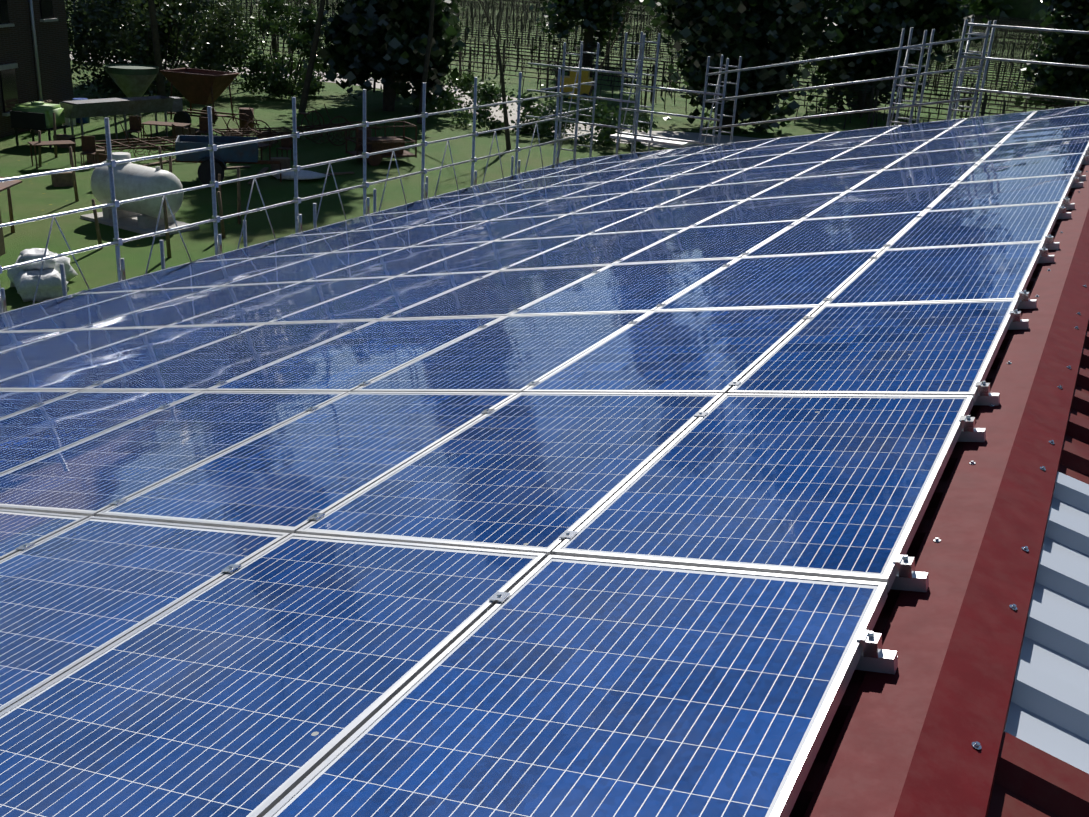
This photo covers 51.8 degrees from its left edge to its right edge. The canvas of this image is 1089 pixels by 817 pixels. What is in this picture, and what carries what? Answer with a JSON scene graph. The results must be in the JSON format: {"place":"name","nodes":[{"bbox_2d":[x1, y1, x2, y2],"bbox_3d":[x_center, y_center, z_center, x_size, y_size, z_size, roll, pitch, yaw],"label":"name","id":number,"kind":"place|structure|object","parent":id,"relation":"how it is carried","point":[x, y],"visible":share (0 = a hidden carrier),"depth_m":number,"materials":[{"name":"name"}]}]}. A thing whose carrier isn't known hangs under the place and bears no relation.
{"place":"outdoors","nodes":[
{"label":"outdoors","id":0,"kind":"place"},
{"bbox_2d":[0,212,4,255],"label":"shed walls","id":1,"kind":"structure","parent":0,"point":[2,248],"depth_m":25.93,"materials":[{"name":"brown wood"}]},
{"bbox_2d":[0,177,21,191],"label":"table","id":2,"kind":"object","parent":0,"point":[6,185],"depth_m":25.45,"materials":[{"name":"brown wood"}]},
{"bbox_2d":[0,0,73,137],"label":"brick farmhouse walls","id":3,"kind":"structure","parent":0,"point":[16,43],"depth_m":42.67,"materials":[{"name":"brown brick"}]},
{"bbox_2d":[0,0,53,112],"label":"brick farmhouse windows","id":4,"kind":"structure","parent":3,"relation":"in","point":[9,88],"depth_m":40.94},
{"bbox_2d":[0,18,57,115],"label":"window sill","id":5,"kind":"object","parent":3,"relation":"attached to","point":[8,66],"visible":0.65,"depth_m":40.74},
{"bbox_2d":[29,0,42,101],"bbox_3d":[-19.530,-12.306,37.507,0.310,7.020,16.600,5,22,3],"label":"farmhouse downpipe","id":6,"kind":"object","parent":3,"relation":"attached to","point":[35,45],"visible":0.85,"depth_m":42.44,"materials":[{"name":"grey"}]},
{"bbox_2d":[63,118,75,125],"bbox_3d":[-18.839,-11.540,44.425,0.350,0.600,0.350,14,24,24],"label":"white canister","id":7,"kind":"object","parent":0,"point":[67,121],"visible":0.43,"depth_m":44.35,"materials":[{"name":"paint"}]},
{"bbox_2d":[65,0,265,98],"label":"bush","id":8,"kind":"object","parent":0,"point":[93,14],"depth_m":52.54,"materials":[{"name":"green plant"}]},
{"bbox_2d":[146,6,270,69],"bbox_3d":[-19.005,-19.759,61.240,6.892,5.285,8.290,14,24,24],"label":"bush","id":9,"kind":"object","parent":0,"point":[170,46],"depth_m":59.38,"materials":[{"name":"green plant"}]},
{"bbox_2d":[70,52,762,148],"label":"gravel path","id":10,"kind":"structure","parent":0,"point":[691,136],"depth_m":52.45,"materials":[{"name":"grey gravel"}]},
{"bbox_2d":[409,69,494,115],"bbox_3d":[-4.858,-15.215,54.802,4.960,2.734,3.911,14,24,24],"label":"shrub foliage","id":11,"kind":"object","parent":10,"relation":"on","point":[466,84],"visible":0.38,"depth_m":54.61,"materials":[{"name":"green plant"}]},
{"bbox_2d":[425,77,574,138],"bbox_3d":[-1.881,-13.128,49.843,7.926,3.144,3.790,14,24,24],"label":"shrub foliage","id":12,"kind":"object","parent":10,"relation":"on","point":[490,93],"visible":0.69,"depth_m":49.40,"materials":[{"name":"green plant"}]},
{"bbox_2d":[439,0,468,26],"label":"tree","id":13,"kind":"object","parent":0,"point":[450,6],"visible":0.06,"depth_m":62.36,"materials":[{"name":"green plant"}]},
{"bbox_2d":[0,0,1086,310],"bbox_3d":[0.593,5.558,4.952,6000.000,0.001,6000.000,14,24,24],"label":"ground grass","id":14,"kind":"structure","parent":0,"point":[38,196],"depth_m":41.09,"materials":[{"name":"green plant"}]},
{"bbox_2d":[13,268,68,301],"bbox_3d":[-10.389,-2.583,23.157,1.012,0.523,0.944,-9,25,-28],"label":"bag","id":15,"kind":"object","parent":14,"relation":"on","point":[49,286],"visible":0.88,"depth_m":22.88,"materials":[{"name":"white plastic"}]},
{"bbox_2d":[18,248,55,269],"bbox_3d":[-10.602,-3.137,23.425,0.746,0.331,0.732,-7,24,-24],"label":"bag","id":16,"kind":"object","parent":15,"relation":"on","point":[31,254],"visible":0.9,"depth_m":23.22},
{"bbox_2d":[7,253,77,286],"bbox_3d":[-10.748,-2.978,23.928,1.085,0.649,1.020,6,22,7],"label":"bag","id":17,"kind":"object","parent":14,"relation":"on","point":[70,272],"visible":0.17,"depth_m":23.84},
{"bbox_2d":[34,100,52,133],"bbox_3d":[-18.957,-10.986,42.282,0.370,1.144,1.200,5,22,3],"label":"wooden pallet","id":18,"kind":"object","parent":14,"relation":"on","point":[49,102],"visible":0.15,"depth_m":42.35,"materials":[{"name":"brown wood"}]},
{"bbox_2d":[10,110,80,148],"bbox_3d":[-17.340,-9.819,39.446,2.456,1.225,1.210,8,22,10],"label":"table","id":19,"kind":"object","parent":14,"relation":"on","point":[32,121],"visible":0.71,"depth_m":38.90,"materials":[{"name":"brown wood"}]},
{"bbox_2d":[12,101,64,128],"bbox_3d":[-17.768,-10.340,39.406,1.450,0.825,1.050,8,22,10],"label":"tablecloth","id":20,"kind":"object","parent":19,"relation":"on","point":[48,109],"visible":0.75,"depth_m":39.03,"materials":[{"name":"green fabric"}]},
{"bbox_2d":[73,98,89,122],"bbox_3d":[-18.666,-12.007,45.198,0.580,0.920,0.580,14,24,24],"label":"blue barrel","id":21,"kind":"object","parent":14,"relation":"on","point":[86,119],"visible":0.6,"depth_m":45.10,"materials":[{"name":"blue plastic"}]},
{"bbox_2d":[59,96,182,138],"bbox_3d":[-15.613,-10.787,41.832,0.860,1.470,4.800,17,25,31],"label":"table","id":22,"kind":"object","parent":14,"relation":"on","point":[80,109],"visible":0.81,"depth_m":41.29,"materials":[{"name":"grey metal"}]},
{"bbox_2d":[6,113,240,257],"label":"old fence posts","id":23,"kind":"object","parent":14,"relation":"on","point":[168,246],"visible":0.75,"depth_m":29.80,"materials":[{"name":"brown wood"}]},
{"bbox_2d":[108,73,156,122],"bbox_3d":[-16.155,-12.127,44.213,1.900,2.150,1.900,14,24,24],"label":"funnel","id":24,"kind":"object","parent":14,"relation":"on","point":[133,85],"visible":0.44,"depth_m":43.48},
{"bbox_2d":[105,64,158,74],"bbox_3d":[-16.087,-13.232,43.777,2.000,0.230,2.000,14,24,24],"label":"green cone hopper rim","id":25,"kind":"object","parent":24,"relation":"on","point":[131,69],"visible":0.98,"depth_m":43.36,"materials":[{"name":"green metal"}]},
{"bbox_2d":[95,115,177,160],"bbox_3d":[-13.181,-9.402,38.564,4.732,1.346,1.750,-16,29,-40],"label":"rusty harrow","id":26,"kind":"object","parent":14,"relation":"on","point":[138,140],"visible":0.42,"depth_m":38.09,"materials":[{"name":"metal"}]},
{"bbox_2d":[90,152,183,218],"bbox_3d":[-10.647,-5.844,29.277,2.672,1.460,1.442,14,24,24],"label":"storage tank","id":27,"kind":"object","parent":14,"relation":"on","point":[132,180],"visible":0.77,"depth_m":28.73,"materials":[{"name":"white metal"}]},
{"bbox_2d":[80,206,198,236],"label":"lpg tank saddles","id":28,"kind":"object","parent":14,"relation":"on","point":[136,222],"visible":0.69,"depth_m":29.27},
{"bbox_2d":[76,0,203,62],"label":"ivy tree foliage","id":29,"kind":"object","parent":14,"relation":"on","point":[167,22],"visible":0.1,"depth_m":58.31,"materials":[{"name":"green plant"}]},
{"bbox_2d":[148,0,165,95],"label":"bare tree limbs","id":30,"kind":"object","parent":14,"relation":"on","point":[157,57],"visible":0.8,"depth_m":49.26,"materials":[{"name":"brown plant"}]},
{"bbox_2d":[28,116,292,168],"bbox_3d":[-13.324,-8.868,38.008,6.645,0.970,8.328,14,24,24],"label":"wooden table","id":31,"kind":"object","parent":14,"relation":"on","point":[88,145],"visible":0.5,"depth_m":39.46,"materials":[{"name":"wood"}]},
{"bbox_2d":[173,107,217,126],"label":"red hopper wagon wheels","id":32,"kind":"object","parent":14,"relation":"on","point":[182,117],"visible":0.44,"depth_m":44.88,"materials":[{"name":"black rubber"}]},
{"bbox_2d":[51,127,353,186],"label":"yard crates and planks","id":33,"kind":"object","parent":14,"relation":"on","point":[64,179],"visible":0.54,"depth_m":37.72,"materials":[{"name":"brown wood"}]},
{"bbox_2d":[197,160,225,184],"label":"blue tipper trailer wheels","id":34,"kind":"object","parent":14,"relation":"on","point":[204,173],"visible":0.6,"depth_m":34.59,"materials":[{"name":"rubber"}]},
{"bbox_2d":[175,159,281,181],"bbox_3d":[-10.112,-7.612,35.731,1.572,0.670,3.039,31,35,50],"label":"blue tipper trailer chassis","id":35,"kind":"object","parent":34,"relation":"on","point":[268,162],"visible":0.52,"depth_m":35.66,"materials":[{"name":"metal"}]},
{"bbox_2d":[167,82,259,124],"bbox_3d":[-13.339,-12.379,45.218,3.855,1.605,1.837,14,24,24],"label":"metal frame","id":36,"kind":"object","parent":14,"relation":"on","point":[190,112],"visible":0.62,"depth_m":45.36,"materials":[{"name":"brown metal"}]},
{"bbox_2d":[160,68,239,104],"bbox_3d":[-13.881,-12.958,45.303,2.570,1.250,1.770,9,22,15],"label":"hopper","id":37,"kind":"object","parent":36,"relation":"on","point":[191,87],"visible":0.98,"depth_m":44.86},
{"bbox_2d":[175,135,257,168],"bbox_3d":[-10.278,-8.071,35.318,2.440,0.793,1.950,-2,22,-13],"label":"blue tipper trailer","id":38,"kind":"object","parent":14,"relation":"on","point":[244,153],"visible":0.85,"depth_m":34.78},
{"bbox_2d":[213,106,322,150],"bbox_3d":[-10.309,-10.608,42.243,4.131,1.477,1.784,-10,25,-31],"label":"rusty harrow","id":39,"kind":"object","parent":14,"relation":"on","point":[247,132],"visible":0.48,"depth_m":41.87,"materials":[{"name":"metal"}]},
{"bbox_2d":[266,9,277,78],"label":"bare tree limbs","id":40,"kind":"object","parent":14,"relation":"on","point":[274,47],"visible":0.33,"depth_m":61.54,"materials":[{"name":"brown plant"}]},
{"bbox_2d":[216,0,337,99],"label":"bush","id":41,"kind":"object","parent":14,"relation":"on","point":[261,71],"depth_m":56.00,"materials":[{"name":"green plant"}]},
{"bbox_2d":[0,68,573,312],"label":"scaffolding railing","id":42,"kind":"object","parent":14,"relation":"on","point":[114,203],"visible":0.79,"depth_m":14.33,"materials":[{"name":"metal"}]},
{"bbox_2d":[271,169,329,179],"bbox_3d":[-8.116,-7.630,36.605,1.922,0.272,1.093,7,22,10],"label":"white sheet on grass","id":43,"kind":"object","parent":14,"relation":"on","point":[304,175],"visible":0.71,"depth_m":36.39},
{"bbox_2d":[239,108,370,144],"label":"rusty drums","id":44,"kind":"object","parent":14,"relation":"on","point":[247,111],"visible":0.33,"depth_m":45.30,"materials":[{"name":"metal"}]},
{"bbox_2d":[298,0,325,112],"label":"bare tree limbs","id":45,"kind":"object","parent":14,"relation":"on","point":[306,89],"visible":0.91,"depth_m":50.89,"materials":[{"name":"brown plant"}]},
{"bbox_2d":[291,104,380,145],"bbox_3d":[-8.006,-11.304,44.361,1.684,1.478,3.997,21,28,37],"label":"rusty harrow","id":46,"kind":"object","parent":14,"relation":"on","point":[314,127],"visible":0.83,"depth_m":43.75,"materials":[{"name":"metal"}]},
{"bbox_2d":[345,121,416,165],"bbox_3d":[-5.864,-9.524,40.274,2.250,1.370,1.400,-8,24,-27],"label":"trailer","id":47,"kind":"object","parent":14,"relation":"on","point":[375,144],"visible":0.9,"depth_m":40.07,"materials":[{"name":"wood"}]},
{"bbox_2d":[299,0,469,112],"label":"tree","id":48,"kind":"object","parent":14,"relation":"on","point":[366,38],"visible":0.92,"depth_m":51.36,"materials":[{"name":"green plant"}]},
{"bbox_2d":[417,0,434,123],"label":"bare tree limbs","id":49,"kind":"object","parent":14,"relation":"on","point":[427,54],"visible":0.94,"depth_m":49.67,"materials":[{"name":"brown plant"}]},
{"bbox_2d":[479,0,510,149],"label":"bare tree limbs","id":50,"kind":"object","parent":14,"relation":"on","point":[507,133],"visible":0.98,"depth_m":44.03,"materials":[{"name":"brown plant"}]},
{"bbox_2d":[65,0,1080,127],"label":"vineyard posts","id":51,"kind":"object","parent":14,"relation":"on","point":[663,72],"visible":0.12,"depth_m":87.69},
{"bbox_2d":[560,69,592,99],"bbox_3d":[1.704,-17.819,61.585,1.800,1.500,1.100,6,22,5],"label":"yellow machine","id":52,"kind":"object","parent":14,"relation":"on","point":[570,79],"visible":0.39,"depth_m":61.06,"materials":[{"name":"paint"}]},
{"bbox_2d":[559,92,587,103],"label":"yellow machine wheels","id":53,"kind":"object","parent":52,"relation":"attached to","point":[566,99],"visible":0.12,"depth_m":61.22,"materials":[{"name":"rubber"}]},
{"bbox_2d":[65,0,1088,128],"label":"vineyard vines and wires","id":54,"kind":"object","parent":14,"relation":"on","point":[947,46],"visible":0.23,"depth_m":85.28,"materials":[{"name":"green plant"}]},
{"bbox_2d":[582,4,594,64],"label":"ivy tree trunk limbs","id":55,"kind":"object","parent":14,"relation":"on","point":[587,36],"visible":0.3,"depth_m":86.42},
{"bbox_2d":[554,94,657,150],"bbox_3d":[2.587,-11.853,47.577,3.223,2.769,4.591,-14,28,-38],"label":"shrub foliage","id":56,"kind":"object","parent":14,"relation":"on","point":[605,116],"visible":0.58,"depth_m":47.03,"materials":[{"name":"green plant"}]},
{"bbox_2d":[587,0,640,101],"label":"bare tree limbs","id":57,"kind":"object","parent":14,"relation":"on","point":[592,87],"visible":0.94,"depth_m":55.35,"materials":[{"name":"brown plant"}]},
{"bbox_2d":[716,0,748,129],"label":"ivy tree trunk limbs","id":58,"kind":"object","parent":14,"relation":"on","point":[735,26],"visible":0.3,"depth_m":54.19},
{"bbox_2d":[639,0,878,134],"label":"tree","id":59,"kind":"object","parent":14,"relation":"on","point":[763,23],"visible":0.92,"depth_m":52.24,"materials":[{"name":"green plant"}]},
{"bbox_2d":[525,19,1088,162],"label":"gable scaffold towers","id":60,"kind":"structure","parent":14,"relation":"on","point":[908,47],"depth_m":20.02,"materials":[{"name":"grey metal"}]},
{"bbox_2d":[610,132,693,146],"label":"gable scaffold decks","id":61,"kind":"object","parent":60,"relation":"attached to","point":[657,141],"visible":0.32,"depth_m":21.37,"materials":[{"name":"grey metal"}]},
{"bbox_2d":[854,59,876,113],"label":"ivy tree trunk limbs","id":62,"kind":"object","parent":14,"relation":"on","point":[860,97],"depth_m":65.06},
{"bbox_2d":[789,0,987,116],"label":"tree","id":63,"kind":"object","parent":14,"relation":"on","point":[886,23],"visible":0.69,"depth_m":62.23,"materials":[{"name":"green plant"}]},
{"bbox_2d":[967,0,1013,20],"bbox_3d":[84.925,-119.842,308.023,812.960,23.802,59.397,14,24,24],"label":"tree","id":64,"kind":"object","parent":14,"relation":"on","point":[986,5],"visible":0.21,"depth_m":281.76,"materials":[{"name":"green plant"}]},
{"bbox_2d":[964,0,1064,26],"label":"woodland trees","id":65,"kind":"object","parent":14,"relation":"on","point":[1026,9],"visible":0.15,"depth_m":277.09,"materials":[{"name":"green plant"}]},
{"bbox_2d":[996,0,1088,107],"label":"tree","id":66,"kind":"object","parent":14,"relation":"on","point":[1060,80],"visible":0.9,"depth_m":64.23,"materials":[{"name":"green plant"}]},
{"bbox_2d":[1065,0,1088,106],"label":"ivy tree trunk limbs","id":67,"kind":"object","parent":14,"relation":"on","point":[1071,104],"depth_m":65.45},
{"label":"shed walls","id":68,"kind":"object","parent":14,"relation":"on","visible":0},
{"bbox_2d":[789,164,1084,816],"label":"roof sheet","id":69,"kind":"object","parent":68,"relation":"on","point":[807,791],"visible":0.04,"depth_m":2.93,"materials":[{"name":"red paint"}]},
{"bbox_2d":[804,159,1088,816],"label":"ridge cap","id":70,"kind":"object","parent":69,"relation":"on","point":[926,715],"visible":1,"depth_m":2.97,"materials":[{"name":"paint"}]},
{"bbox_2d":[897,171,1088,749],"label":"roof screws","id":71,"kind":"object","parent":70,"relation":"on","point":[976,745],"visible":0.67,"depth_m":3.32,"materials":[{"name":"silver metal"}]},
{"bbox_2d":[855,155,1088,673],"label":"mounting rails","id":72,"kind":"object","parent":69,"relation":"on","point":[886,661],"visible":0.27,"depth_m":4.04,"materials":[{"name":"metal"}]},
{"bbox_2d":[0,105,1088,816],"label":"solar panel frames","id":73,"kind":"structure","parent":72,"relation":"attached to","point":[288,791],"depth_m":4.51,"materials":[{"name":"silver metal"}]},
{"bbox_2d":[0,105,1088,816],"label":"solar panels","id":74,"kind":"object","parent":73,"relation":"in","point":[558,687],"visible":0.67,"depth_m":4.15,"materials":[{"name":"blue glass"}]},
{"bbox_2d":[4,112,1088,657],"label":"panel clamps","id":75,"kind":"object","parent":72,"relation":"attached to","point":[872,640],"visible":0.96,"depth_m":4.43,"materials":[{"name":"silver metal"}]},
{"bbox_2d":[987,324,1088,816],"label":"roof sheet","id":76,"kind":"object","parent":68,"relation":"on","point":[1043,767],"depth_m":2.85,"materials":[{"name":"red paint"}]},
{"bbox_2d":[529,0,638,60],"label":"tree","id":77,"kind":"object","parent":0,"point":[563,12],"visible":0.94,"depth_m":85.19,"materials":[{"name":"green plant"}]}
]}

